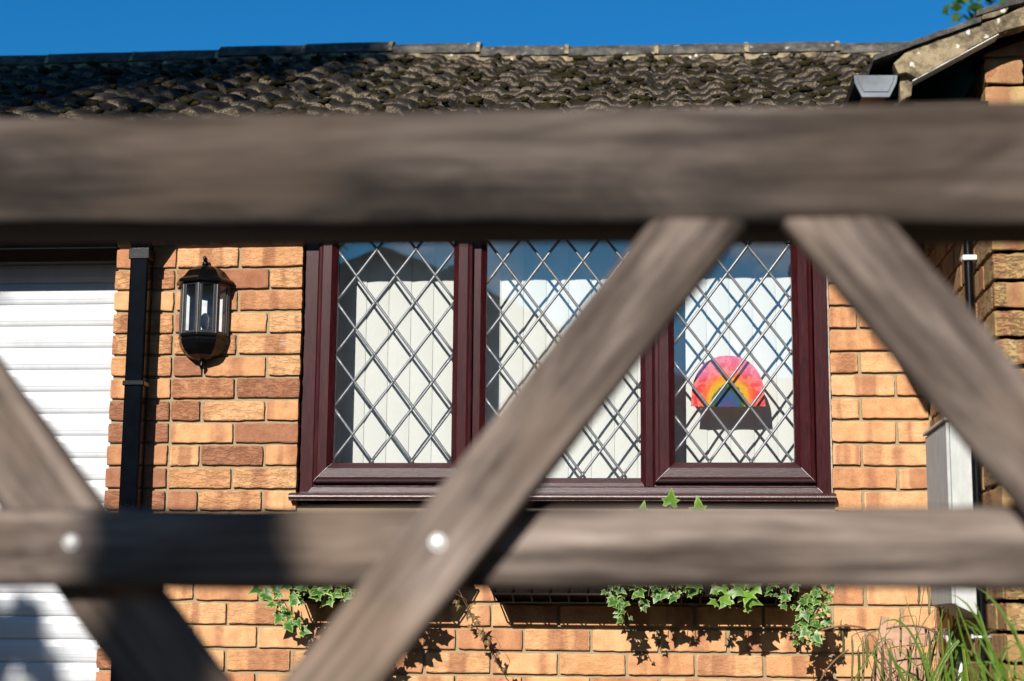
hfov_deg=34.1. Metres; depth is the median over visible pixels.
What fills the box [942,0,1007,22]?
broadleaf tree
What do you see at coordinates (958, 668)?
waste pipe
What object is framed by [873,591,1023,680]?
ornamental grass
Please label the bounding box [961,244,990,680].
thin pipe
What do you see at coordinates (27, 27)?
sky
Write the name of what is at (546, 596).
window trough
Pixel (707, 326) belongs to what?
vertical blind
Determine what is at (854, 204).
wooden gate
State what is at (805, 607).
ivy plant
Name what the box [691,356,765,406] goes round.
rainbow painting
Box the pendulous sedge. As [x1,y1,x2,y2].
[819,590,957,680]
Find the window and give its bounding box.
[288,243,836,507]
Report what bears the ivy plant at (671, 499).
in the window trough at (546, 596)
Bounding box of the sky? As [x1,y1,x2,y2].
[0,0,999,55]
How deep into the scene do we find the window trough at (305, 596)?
5.49 m
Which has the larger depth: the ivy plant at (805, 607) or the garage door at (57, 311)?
the garage door at (57, 311)
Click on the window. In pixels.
(806, 480)
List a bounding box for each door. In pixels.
[0,247,119,680]
[925,424,954,605]
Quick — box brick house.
[0,0,1023,680]
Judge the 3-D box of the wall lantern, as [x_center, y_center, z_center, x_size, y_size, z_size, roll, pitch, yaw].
[-1.072,-0.101,5.765,0.207,0.401,0.120,0,-10,5]
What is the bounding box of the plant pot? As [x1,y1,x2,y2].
[870,616,935,680]
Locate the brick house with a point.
(136, 406)
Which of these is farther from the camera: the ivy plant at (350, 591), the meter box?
the ivy plant at (350, 591)
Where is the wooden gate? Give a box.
[0,102,1023,680]
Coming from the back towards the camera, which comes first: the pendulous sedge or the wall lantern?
the wall lantern
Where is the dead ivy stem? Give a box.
[452,591,507,673]
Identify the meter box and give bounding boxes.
[923,419,976,617]
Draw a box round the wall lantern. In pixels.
[177,256,234,369]
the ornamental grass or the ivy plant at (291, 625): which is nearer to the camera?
the ornamental grass
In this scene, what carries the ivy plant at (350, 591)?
in the window trough at (305, 596)
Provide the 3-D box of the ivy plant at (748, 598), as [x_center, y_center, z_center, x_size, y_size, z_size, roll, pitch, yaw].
[0.668,0.799,5.265,0.244,0.119,0.075,0,-10,5]
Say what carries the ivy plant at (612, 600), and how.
in the window trough at (546, 596)
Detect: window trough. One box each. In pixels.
[289,589,346,601]
[490,588,798,604]
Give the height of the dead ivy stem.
0.269 m
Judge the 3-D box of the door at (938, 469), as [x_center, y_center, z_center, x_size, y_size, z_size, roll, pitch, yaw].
[1.245,0.513,4.867,0.009,0.506,0.378,0,-10,5]
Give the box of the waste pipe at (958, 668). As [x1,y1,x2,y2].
[942,628,962,680]
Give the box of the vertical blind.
[335,243,793,477]
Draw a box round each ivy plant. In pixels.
[247,589,349,636]
[344,589,354,594]
[601,589,698,623]
[640,487,706,507]
[696,588,762,612]
[764,588,834,646]

